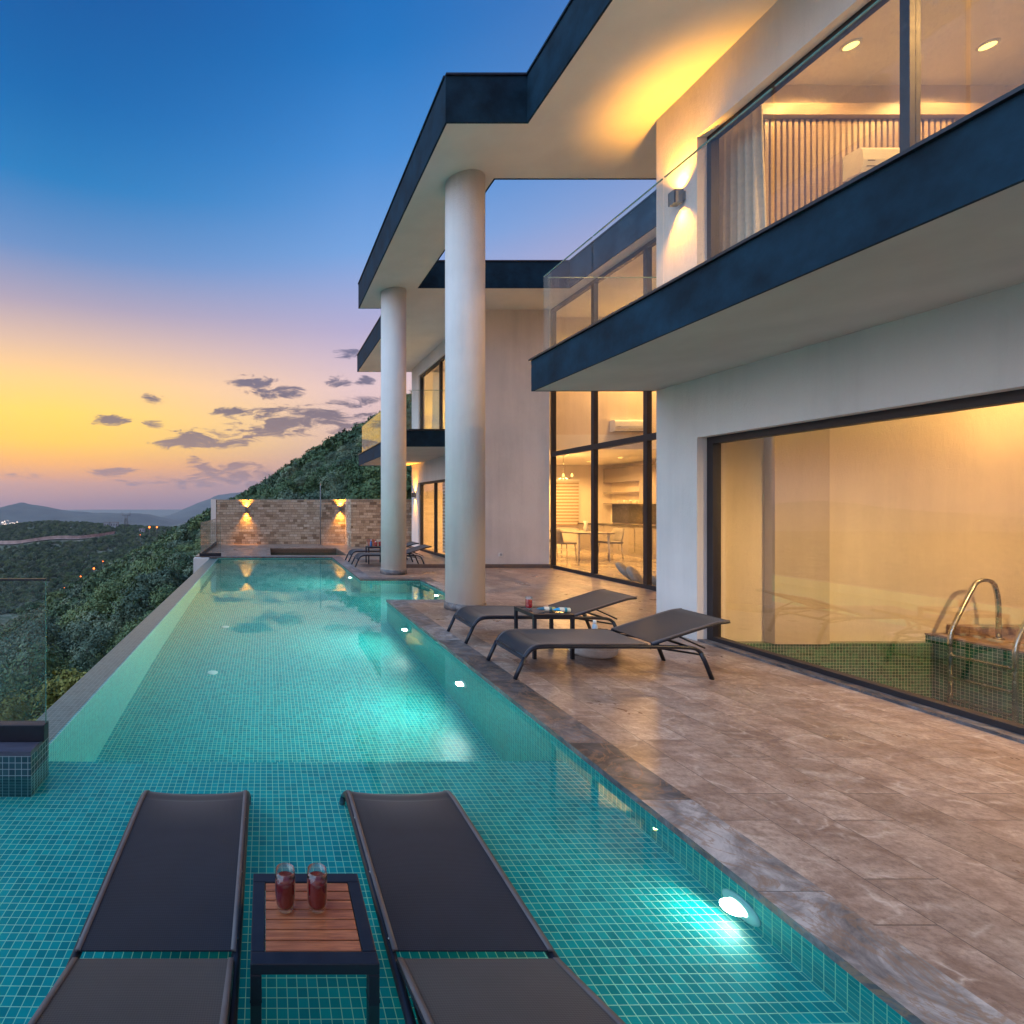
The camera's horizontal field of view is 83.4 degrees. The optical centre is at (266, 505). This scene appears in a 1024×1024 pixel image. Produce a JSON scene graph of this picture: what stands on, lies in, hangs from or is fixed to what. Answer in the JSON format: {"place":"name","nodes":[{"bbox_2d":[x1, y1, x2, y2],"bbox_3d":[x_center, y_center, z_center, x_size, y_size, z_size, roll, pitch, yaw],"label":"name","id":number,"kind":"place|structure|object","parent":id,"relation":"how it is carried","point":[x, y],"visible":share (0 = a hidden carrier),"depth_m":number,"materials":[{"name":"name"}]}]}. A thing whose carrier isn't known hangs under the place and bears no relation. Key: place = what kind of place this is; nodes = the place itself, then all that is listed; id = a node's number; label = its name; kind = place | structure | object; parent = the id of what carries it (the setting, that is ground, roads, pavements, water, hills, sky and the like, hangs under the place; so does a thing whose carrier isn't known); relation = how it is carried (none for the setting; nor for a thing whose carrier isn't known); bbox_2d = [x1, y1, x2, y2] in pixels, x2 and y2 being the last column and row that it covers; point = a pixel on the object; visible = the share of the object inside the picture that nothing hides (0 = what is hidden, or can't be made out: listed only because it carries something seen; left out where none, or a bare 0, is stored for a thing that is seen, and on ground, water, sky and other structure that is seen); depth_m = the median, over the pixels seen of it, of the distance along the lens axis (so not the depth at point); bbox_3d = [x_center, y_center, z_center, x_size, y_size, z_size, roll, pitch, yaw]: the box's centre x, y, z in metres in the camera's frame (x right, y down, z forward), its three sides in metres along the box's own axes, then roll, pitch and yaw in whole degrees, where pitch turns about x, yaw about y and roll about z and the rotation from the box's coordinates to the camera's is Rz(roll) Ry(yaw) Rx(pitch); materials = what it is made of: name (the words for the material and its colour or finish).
{"place":"outdoors","nodes":[
{"label":"outdoors","id":0,"kind":"place"},
{"bbox_2d":[0,531,114,543],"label":"dirt road","id":1,"kind":"structure","parent":0,"point":[53,537],"depth_m":688.75,"materials":[{"name":"soil"}]},
{"bbox_2d":[0,502,186,526],"bbox_3d":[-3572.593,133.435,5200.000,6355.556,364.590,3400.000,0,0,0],"label":"mountains","id":2,"kind":"structure","parent":0,"point":[20,512],"depth_m":4683.26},
{"bbox_2d":[163,492,240,520],"bbox_3d":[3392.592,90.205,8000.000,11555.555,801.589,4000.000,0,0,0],"label":"mountains","id":3,"kind":"structure","parent":0,"point":[189,513],"depth_m":7118.44,"materials":[{"name":"grey"}]},
{"bbox_2d":[0,491,410,624],"bbox_3d":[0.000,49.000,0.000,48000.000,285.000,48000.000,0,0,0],"label":"hillside","id":4,"kind":"structure","parent":0,"point":[5,617],"depth_m":692.29,"materials":[{"name":"green plant"}]},
{"bbox_2d":[0,631,27,657],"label":"tree","id":5,"kind":"object","parent":4,"relation":"on","point":[11,637],"visible":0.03,"depth_m":28.11,"materials":[{"name":"green plant"}]},
{"bbox_2d":[0,642,69,681],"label":"tree","id":6,"kind":"object","parent":4,"relation":"on","point":[26,672],"visible":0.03,"depth_m":21.01,"materials":[{"name":"green plant"}]},
{"bbox_2d":[21,614,58,630],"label":"tree","id":7,"kind":"object","parent":4,"relation":"on","point":[43,620],"visible":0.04,"depth_m":36.31,"materials":[{"name":"green plant"}]},
{"bbox_2d":[0,664,85,720],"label":"bush","id":8,"kind":"object","parent":4,"relation":"on","point":[18,709],"visible":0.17,"depth_m":12.81,"materials":[{"name":"green plant"}]},
{"bbox_2d":[0,639,89,720],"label":"tree","id":9,"kind":"object","parent":4,"relation":"on","point":[12,679],"visible":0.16,"depth_m":14.68,"materials":[{"name":"green plant"}]},
{"bbox_2d":[0,615,103,701],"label":"tree","id":10,"kind":"object","parent":4,"relation":"on","point":[51,635],"visible":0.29,"depth_m":20.14,"materials":[{"name":"green plant"}]},
{"bbox_2d":[67,596,86,610],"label":"tree","id":11,"kind":"object","parent":4,"relation":"on","point":[78,602],"visible":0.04,"depth_m":32.43,"materials":[{"name":"green plant"}]},
{"bbox_2d":[56,598,98,643],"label":"tree","id":12,"kind":"object","parent":4,"relation":"on","point":[84,607],"visible":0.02,"depth_m":26.93,"materials":[{"name":"green plant"}]},
{"bbox_2d":[48,594,112,655],"bbox_3d":[-8.780,6.982,26.035,5.038,4.908,4.703,0,0,-5],"label":"tree","id":13,"kind":"object","parent":4,"relation":"on","point":[72,617],"visible":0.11,"depth_m":25.79,"materials":[{"name":"green plant"}]},
{"bbox_2d":[60,632,110,663],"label":"tree","id":14,"kind":"object","parent":4,"relation":"on","point":[80,647],"visible":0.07,"depth_m":20.49,"materials":[{"name":"green plant"}]},
{"bbox_2d":[54,609,132,654],"bbox_3d":[-7.691,6.869,23.779,4.001,3.856,4.382,0,0,6],"label":"tree","id":15,"kind":"object","parent":4,"relation":"on","point":[96,621],"visible":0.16,"depth_m":23.62,"materials":[{"name":"green plant"}]},
{"bbox_2d":[67,623,123,673],"bbox_3d":[-5.389,5.997,18.331,3.634,3.494,3.698,0,0,12],"label":"tree","id":16,"kind":"object","parent":4,"relation":"on","point":[93,639],"visible":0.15,"depth_m":17.79,"materials":[{"name":"green plant"}]},
{"bbox_2d":[68,578,150,641],"bbox_3d":[-8.043,6.321,27.320,5.431,4.958,5.070,0,0,13],"label":"tree","id":17,"kind":"object","parent":4,"relation":"on","point":[111,591],"visible":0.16,"depth_m":26.79,"materials":[{"name":"green plant"}]},
{"bbox_2d":[85,616,144,670],"bbox_3d":[-4.720,5.650,18.155,3.434,3.369,3.205,0,0,27],"label":"tree","id":18,"kind":"object","parent":4,"relation":"on","point":[127,630],"visible":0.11,"depth_m":17.85,"materials":[{"name":"green plant"}]},
{"bbox_2d":[112,544,181,606],"bbox_3d":[-6.145,5.085,29.712,5.702,5.641,5.323,0,0,2],"label":"tree","id":19,"kind":"object","parent":4,"relation":"on","point":[152,563],"visible":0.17,"depth_m":29.32,"materials":[{"name":"green plant"}]},
{"bbox_2d":[106,566,188,627],"bbox_3d":[-4.876,4.956,23.459,4.724,4.433,4.642,0,0,-15],"label":"tree","id":20,"kind":"object","parent":4,"relation":"on","point":[131,612],"visible":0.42,"depth_m":22.73,"materials":[{"name":"green plant"}]},
{"bbox_2d":[117,583,177,634],"bbox_3d":[-3.751,4.825,20.157,4.041,3.612,3.773,0,0,-3],"label":"tree","id":21,"kind":"object","parent":4,"relation":"on","point":[161,596],"visible":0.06,"depth_m":19.91,"materials":[{"name":"green plant"}]},
{"bbox_2d":[141,554,193,601],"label":"tree","id":22,"kind":"object","parent":4,"relation":"on","point":[178,569],"visible":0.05,"depth_m":26.09,"materials":[{"name":"green plant"}]},
{"bbox_2d":[164,552,192,577],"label":"tree","id":23,"kind":"object","parent":4,"relation":"on","point":[186,572],"visible":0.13,"depth_m":26.45,"materials":[{"name":"green plant"}]},
{"bbox_2d":[174,539,199,552],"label":"tree","id":24,"kind":"object","parent":4,"relation":"on","point":[188,548],"visible":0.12,"depth_m":45.99,"materials":[{"name":"green plant"}]},
{"bbox_2d":[186,530,199,543],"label":"tree","id":25,"kind":"object","parent":4,"relation":"on","point":[195,533],"visible":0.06,"depth_m":67.32,"materials":[{"name":"green plant"}]},
{"bbox_2d":[252,484,270,499],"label":"tree","id":26,"kind":"object","parent":4,"relation":"on","point":[255,496],"visible":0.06,"depth_m":47.49,"materials":[{"name":"green plant"}]},
{"bbox_2d":[257,489,298,499],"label":"tree","id":27,"kind":"object","parent":4,"relation":"on","point":[283,495],"visible":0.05,"depth_m":27.78,"materials":[{"name":"green plant"}]},
{"bbox_2d":[259,478,307,499],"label":"tree","id":28,"kind":"object","parent":4,"relation":"on","point":[276,493],"visible":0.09,"depth_m":38.93,"materials":[{"name":"green plant"}]},
{"bbox_2d":[263,476,314,499],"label":"tree","id":29,"kind":"object","parent":4,"relation":"on","point":[288,479],"visible":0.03,"depth_m":40.32,"materials":[{"name":"green plant"}]},
{"bbox_2d":[291,469,311,491],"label":"tree","id":30,"kind":"object","parent":4,"relation":"on","point":[298,473],"visible":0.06,"depth_m":50.07,"materials":[{"name":"green plant"}]},
{"bbox_2d":[282,489,327,499],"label":"tree","id":31,"kind":"object","parent":4,"relation":"on","point":[311,496],"visible":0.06,"depth_m":23.60,"materials":[{"name":"green plant"}]},
{"bbox_2d":[293,468,321,488],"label":"tree","id":32,"kind":"object","parent":4,"relation":"on","point":[300,481],"visible":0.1,"depth_m":44.63,"materials":[{"name":"green plant"}]},
{"bbox_2d":[302,463,320,472],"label":"tree","id":33,"kind":"object","parent":4,"relation":"on","point":[307,467],"visible":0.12,"depth_m":62.18,"materials":[{"name":"green plant"}]},
{"bbox_2d":[303,471,336,492],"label":"tree","id":34,"kind":"object","parent":4,"relation":"on","point":[316,483],"visible":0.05,"depth_m":37.47,"materials":[{"name":"green plant"}]},
{"bbox_2d":[305,457,353,492],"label":"tree","id":35,"kind":"object","parent":4,"relation":"on","point":[324,472],"visible":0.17,"depth_m":36.28,"materials":[{"name":"green plant"}]},
{"bbox_2d":[306,490,356,499],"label":"tree","id":36,"kind":"object","parent":4,"relation":"on","point":[332,496],"visible":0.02,"depth_m":24.38,"materials":[{"name":"green plant"}]},
{"bbox_2d":[320,451,342,468],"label":"tree","id":37,"kind":"object","parent":4,"relation":"on","point":[332,455],"visible":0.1,"depth_m":56.13,"materials":[{"name":"green plant"}]},
{"bbox_2d":[314,469,352,494],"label":"tree","id":38,"kind":"object","parent":4,"relation":"on","point":[332,485],"visible":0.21,"depth_m":31.54,"materials":[{"name":"green plant"}]},
{"bbox_2d":[323,451,350,469],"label":"tree","id":39,"kind":"object","parent":4,"relation":"on","point":[346,454],"visible":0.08,"depth_m":41.08,"materials":[{"name":"green plant"}]},
{"bbox_2d":[336,445,350,453],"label":"tree","id":40,"kind":"object","parent":4,"relation":"on","point":[342,448],"visible":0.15,"depth_m":62.38,"materials":[{"name":"green plant"}]},
{"bbox_2d":[330,476,363,499],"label":"tree","id":41,"kind":"object","parent":4,"relation":"on","point":[341,488],"visible":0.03,"depth_m":28.60,"materials":[{"name":"green plant"}]},
{"bbox_2d":[334,445,369,471],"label":"tree","id":42,"kind":"object","parent":4,"relation":"on","point":[359,450],"visible":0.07,"depth_m":36.05,"materials":[{"name":"green plant"}]},
{"bbox_2d":[335,456,379,498],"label":"tree","id":43,"kind":"object","parent":4,"relation":"on","point":[355,472],"visible":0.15,"depth_m":27.18,"materials":[{"name":"green plant"}]},
{"bbox_2d":[350,434,378,455],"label":"tree","id":44,"kind":"object","parent":4,"relation":"on","point":[365,440],"visible":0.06,"depth_m":42.65,"materials":[{"name":"green plant"}]},
{"bbox_2d":[356,433,380,446],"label":"tree","id":45,"kind":"object","parent":4,"relation":"on","point":[361,436],"visible":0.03,"depth_m":48.31,"materials":[{"name":"green plant"}]},
{"bbox_2d":[339,466,411,499],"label":"tree","id":46,"kind":"object","parent":4,"relation":"on","point":[367,489],"visible":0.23,"depth_m":22.07,"materials":[{"name":"green plant"}]},
{"bbox_2d":[373,417,411,438],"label":"tree","id":47,"kind":"object","parent":4,"relation":"on","point":[408,424],"depth_m":46.30,"materials":[{"name":"green plant"}]},
{"bbox_2d":[406,407,411,425],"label":"tree","id":48,"kind":"object","parent":4,"relation":"on","point":[408,412],"visible":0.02,"depth_m":48.50,"materials":[{"name":"green plant"}]},
{"bbox_2d":[193,557,217,572],"bbox_3d":[5.398,2.817,8.688,11.657,2.565,25.853,0,0,-14],"label":"terrace base","id":49,"kind":"object","parent":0,"point":[198,562],"visible":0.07,"depth_m":14.85,"materials":[{"name":"white paint"}]},
{"bbox_2d":[36,559,216,741],"bbox_3d":[-1.540,3.374,9.025,0.240,3.651,11.750,0,0,0],"label":"pool weir","id":50,"kind":"object","parent":49,"relation":"attached to","point":[62,711],"visible":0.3,"depth_m":4.92,"materials":[{"name":"tile"}]},
{"bbox_2d":[270,549,344,554],"bbox_3d":[1.290,1.938,16.700,2.400,0.805,2.680,0,0,0],"label":"hot tub","id":51,"kind":"object","parent":49,"relation":"in","point":[305,552],"visible":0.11,"depth_m":18.00,"materials":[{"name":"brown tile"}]},
{"bbox_2d":[209,556,1015,1023],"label":"pool coping","id":52,"kind":"object","parent":49,"relation":"on","point":[899,978],"visible":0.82,"depth_m":2.10,"materials":[{"name":"grey stone"}]},
{"bbox_2d":[0,0,655,509],"label":"sky","id":53,"kind":"structure","parent":0,"point":[196,196],"materials":[{"name":"blue"}]},
{"bbox_2d":[0,558,909,1023],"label":"water","id":54,"kind":"structure","parent":0,"point":[296,698],"depth_m":2.66,"materials":[{"name":"teal liquid"}]},
{"bbox_2d":[49,558,910,1023],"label":"pool wall","id":55,"kind":"structure","parent":0,"point":[419,628],"depth_m":3.97,"materials":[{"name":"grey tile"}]},
{"bbox_2d":[195,544,1023,1023],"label":"terrace","id":56,"kind":"structure","parent":0,"point":[901,824],"depth_m":2.94,"materials":[{"name":"brown stone"}]},
{"bbox_2d":[199,519,220,555],"bbox_3d":[-1.650,1.006,17.335,0.640,0.987,4.630,0,0,0],"label":"glass railing","id":57,"kind":"object","parent":56,"relation":"on","point":[208,542],"visible":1,"depth_m":16.25,"materials":[{"name":"clear glass"}]},
{"bbox_2d":[211,499,411,546],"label":"stone wall","id":58,"kind":"structure","parent":56,"relation":"on","point":[355,523],"depth_m":19.85,"materials":[{"name":"brown stone"}]},
{"bbox_2d":[318,483,322,544],"bbox_3d":[2.060,0.317,19.500,0.180,2.364,0.180,0,0,0],"label":"shower pole","id":59,"kind":"object","parent":56,"relation":"on","point":[320,515],"visible":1,"depth_m":19.48,"materials":[{"name":"grey metal"}]},
{"bbox_2d":[365,546,380,563],"bbox_3d":[2.800,1.280,13.260,0.402,0.439,0.382,0,0,0],"label":"side table","id":60,"kind":"object","parent":56,"relation":"on","point":[366,547],"visible":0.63,"depth_m":13.24,"materials":[{"name":"black metal"}]},
{"bbox_2d":[345,542,418,561],"bbox_3d":[3.096,1.248,13.800,1.882,0.513,0.572,0,0,0],"label":"sun lounger","id":61,"kind":"object","parent":56,"relation":"on","point":[351,552],"visible":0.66,"depth_m":13.63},
{"bbox_2d":[351,545,431,566],"bbox_3d":[3.086,1.248,12.720,1.882,0.513,0.572,0,0,0],"label":"sun lounger","id":62,"kind":"object","parent":56,"relation":"on","point":[357,556],"visible":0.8,"depth_m":12.61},
{"bbox_2d":[447,589,636,643],"bbox_3d":[3.086,1.248,5.820,1.882,0.513,0.572,0,0,0],"label":"sun lounger","id":63,"kind":"object","parent":56,"relation":"on","point":[471,617],"visible":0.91,"depth_m":5.75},
{"bbox_2d":[514,606,574,658],"bbox_3d":[2.800,1.280,5.180,0.402,0.439,0.402,0,0,0],"label":"side table","id":64,"kind":"object","parent":56,"relation":"on","point":[534,612],"visible":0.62,"depth_m":5.02,"materials":[{"name":"black metal"}]},
{"bbox_2d":[525,596,532,607],"bbox_3d":[2.690,0.998,5.250,0.069,0.129,0.069,0,0,0],"label":"drinking glass","id":65,"kind":"object","parent":64,"relation":"on","point":[528,603],"visible":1,"depth_m":5.23,"materials":[{"name":"red glass"}]},
{"bbox_2d":[537,606,554,611],"bbox_3d":[2.802,1.038,5.130,0.164,0.048,0.052,0,0,12],"label":"sunscreen tube","id":66,"kind":"object","parent":64,"relation":"on","point":[543,608],"visible":1,"depth_m":5.11,"materials":[{"name":"plastic"}]},
{"bbox_2d":[553,607,570,611],"bbox_3d":[2.932,1.038,5.090,0.164,0.048,0.052,0,0,8],"label":"sunscreen tube","id":67,"kind":"object","parent":64,"relation":"on","point":[562,609],"visible":1,"depth_m":5.07,"materials":[{"name":"plastic"}]},
{"bbox_2d":[568,649,618,658],"bbox_3d":[3.280,1.405,5.160,0.457,0.189,0.457,0,0,0],"label":"pouf","id":68,"kind":"object","parent":56,"relation":"on","point":[600,653],"visible":0.34,"depth_m":4.97,"materials":[{"name":"white fabric"}]},
{"bbox_2d":[486,608,730,679],"bbox_3d":[3.066,1.248,4.680,1.882,0.513,0.572,0,0,0],"label":"sun lounger","id":69,"kind":"object","parent":56,"relation":"on","point":[655,630],"visible":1,"depth_m":4.60,"materials":[{"name":"grey fabric"}]},
{"bbox_2d":[357,0,1023,743],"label":"villa","id":70,"kind":"object","parent":56,"relation":"on","point":[817,384],"visible":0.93,"depth_m":5.99,"materials":[{"name":"white paint"}]},
{"bbox_2d":[420,479,444,557],"bbox_3d":[5.145,0.375,15.100,0.090,2.250,3.800,0,0,0],"label":"sliding door","id":71,"kind":"structure","parent":70,"relation":"in","point":[435,552],"depth_m":15.55,"materials":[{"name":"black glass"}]},
{"bbox_2d":[420,355,444,428],"bbox_3d":[5.145,-3.040,15.100,0.090,2.520,3.800,0,0,0],"label":"window","id":72,"kind":"structure","parent":70,"relation":"in","point":[440,362],"depth_m":15.10,"materials":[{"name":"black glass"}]},
{"bbox_2d":[432,367,438,428],"bbox_3d":[5.497,-3.117,16.450,0.116,2.634,1.000,0,0,0],"label":"curtain","id":73,"kind":"object","parent":70,"relation":"hanging from","point":[435,412],"visible":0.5,"depth_m":16.57,"materials":[{"name":"white fabric"}]},
{"bbox_2d":[443,482,444,552],"bbox_3d":[5.320,0.320,14.400,0.008,2.200,2.100,0,0,0],"label":"striped blind","id":74,"kind":"object","parent":70,"relation":"hanging from","point":[443,517],"visible":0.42,"depth_m":15.33,"materials":[{"name":"white fabric"}]},
{"bbox_2d":[556,529,576,560],"bbox_3d":[8.155,1.070,14.100,0.530,0.860,0.520,0,0,0],"label":"dining chair","id":75,"kind":"object","parent":70,"relation":"on","point":[559,539],"visible":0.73,"depth_m":13.90,"materials":[{"name":"grey fabric"}]},
{"bbox_2d":[556,479,579,525],"bbox_3d":[10.360,-0.100,17.740,0.960,1.600,0.060,0,0,0],"label":"striped blind","id":76,"kind":"object","parent":70,"relation":"attached to","point":[567,502],"visible":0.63,"depth_m":17.74,"materials":[{"name":"fabric"}]},
{"bbox_2d":[549,530,614,560],"bbox_3d":[8.900,1.120,14.600,1.000,0.760,1.600,0,0,0],"label":"dining table","id":77,"kind":"object","parent":70,"relation":"on","point":[578,532],"visible":0.75,"depth_m":13.91,"materials":[{"name":"beige wood"}]},
{"bbox_2d":[598,528,623,558],"bbox_3d":[9.645,1.070,14.300,0.530,0.860,0.520,0,0,0],"label":"dining chair","id":78,"kind":"object","parent":70,"relation":"on","point":[616,537],"visible":0.78,"depth_m":14.30,"materials":[{"name":"grey fabric"}]},
{"bbox_2d":[578,523,655,558],"bbox_3d":[11.105,1.049,15.650,0.670,0.898,4.140,0,0,0],"label":"kitchen counter","id":79,"kind":"object","parent":70,"relation":"on","point":[632,541],"visible":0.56,"depth_m":15.43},
{"bbox_2d":[579,524,655,554],"bbox_3d":[10.794,1.020,15.670,0.011,0.720,4.040,0,0,0],"label":"door panel","id":80,"kind":"structure","parent":79,"relation":"in","point":[632,540],"depth_m":15.34,"materials":[{"name":"beige wood"}]},
{"bbox_2d":[610,420,642,431],"bbox_3d":[9.000,-1.964,12.692,0.840,0.292,0.212,0,0,0],"label":"air conditioner","id":81,"kind":"object","parent":70,"relation":"attached to","point":[626,425],"visible":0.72,"depth_m":12.60,"materials":[{"name":"white plastic"}]},
{"bbox_2d":[603,464,655,524],"bbox_3d":[11.822,-0.330,15.650,0.345,1.840,4.100,0,0,0],"label":"kitchen cabinet","id":82,"kind":"object","parent":70,"relation":"attached to","point":[627,512],"visible":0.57,"depth_m":16.62,"materials":[{"name":"beige wood"}]},
{"bbox_2d":[626,566,642,582],"bbox_3d":[7.200,1.380,10.000,0.460,0.420,0.140,31,-50,-20],"label":"cushion","id":83,"kind":"object","parent":70,"relation":"on","point":[634,574],"visible":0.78,"depth_m":9.89,"materials":[{"name":"grey fabric"}]},
{"bbox_2d":[668,189,685,206],"bbox_3d":[4.697,-3.520,5.860,0.123,0.150,0.100,0,0,0],"label":"wall lamp","id":84,"kind":"object","parent":70,"relation":"attached to","point":[676,197],"visible":1,"depth_m":5.81,"materials":[{"name":"grey metal"}]},
{"bbox_2d":[719,104,766,252],"bbox_3d":[5.197,-3.027,5.625,0.110,2.454,0.710,0,0,0],"label":"curtain","id":85,"kind":"object","parent":70,"relation":"hanging from","point":[742,203],"visible":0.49,"depth_m":5.58,"materials":[{"name":"white fabric"}]},
{"bbox_2d":[707,0,920,259],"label":"window","id":86,"kind":"structure","parent":70,"relation":"in","point":[910,10],"depth_m":4.12,"materials":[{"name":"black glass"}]},
{"bbox_2d":[840,38,861,51],"bbox_3d":[6.280,-4.939,5.500,0.160,0.019,0.160,0,0,0],"label":"ceiling light","id":87,"kind":"object","parent":70,"relation":"attached to","point":[850,45],"visible":1,"depth_m":5.49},
{"bbox_2d":[697,389,1023,743],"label":"window","id":88,"kind":"structure","parent":70,"relation":"in","point":[1008,729],"depth_m":4.37,"materials":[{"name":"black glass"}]},
{"bbox_2d":[843,148,899,181],"bbox_3d":[7.150,-3.914,5.874,0.840,0.292,0.212,0,0,0],"label":"air conditioner","id":89,"kind":"object","parent":70,"relation":"attached to","point":[857,162],"visible":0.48,"depth_m":5.79,"materials":[{"name":"white plastic"}]},
{"bbox_2d":[737,624,1023,724],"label":"indoor pool","id":90,"kind":"structure","parent":70,"relation":"in","point":[918,667],"depth_m":5.95,"materials":[{"name":"green tile"}]},
{"bbox_2d":[947,578,1023,722],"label":"pool ladder","id":91,"kind":"object","parent":90,"relation":"attached to","point":[1014,691],"visible":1,"depth_m":5.68,"materials":[{"name":"silver metal"}]},
{"bbox_2d":[975,38,1000,51],"bbox_3d":[7.750,-4.939,5.500,0.160,0.019,0.160,0,0,0],"label":"ceiling light","id":92,"kind":"object","parent":70,"relation":"attached to","point":[987,45],"visible":1,"depth_m":5.49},
{"bbox_2d":[615,562,630,579],"bbox_3d":[7.250,1.330,10.350,0.460,0.140,0.420,40,29,0],"label":"cushion","id":93,"kind":"object","parent":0,"point":[621,567],"visible":0.69,"depth_m":10.24,"materials":[{"name":"grey fabric"}]},
{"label":"pool floor","id":94,"kind":"structure","parent":0,"visible":0},
{"bbox_2d":[0,737,48,776],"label":"ledge wall","id":95,"kind":"structure","parent":94,"relation":"on","point":[22,759],"depth_m":2.91,"materials":[{"name":"tile"}]},
{"bbox_2d":[0,578,48,741],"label":"glass railing","id":96,"kind":"object","parent":95,"relation":"on","point":[24,731],"visible":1,"depth_m":3.02,"materials":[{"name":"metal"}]},
{"bbox_2d":[28,790,249,1023],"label":"sun lounger","id":97,"kind":"object","parent":94,"relation":"on","point":[174,879],"visible":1,"depth_m":1.82,"materials":[{"name":"grey fabric"}]},
{"bbox_2d":[250,874,379,1005],"bbox_3d":[0.150,1.602,1.775,0.402,0.374,0.392,0,0,0],"label":"side table","id":98,"kind":"object","parent":94,"relation":"on","point":[335,937],"visible":0.92,"depth_m":1.68,"materials":[{"name":"brown wood"}]},
{"bbox_2d":[275,863,295,911],"bbox_3d":[0.066,1.348,1.800,0.073,0.136,0.073,0,0,0],"label":"drinking glass","id":99,"kind":"object","parent":98,"relation":"on","point":[285,888],"visible":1,"depth_m":1.78,"materials":[{"name":"red"}]},
{"bbox_2d":[307,863,326,912],"bbox_3d":[0.178,1.348,1.800,0.073,0.136,0.073,0,0,0],"label":"drinking glass","id":100,"kind":"object","parent":98,"relation":"on","point":[316,890],"visible":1,"depth_m":1.78,"materials":[{"name":"red"}]},
{"bbox_2d":[342,790,625,1023],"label":"sun lounger","id":101,"kind":"object","parent":94,"relation":"on","point":[438,880],"visible":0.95,"depth_m":1.82,"materials":[{"name":"grey fabric"}]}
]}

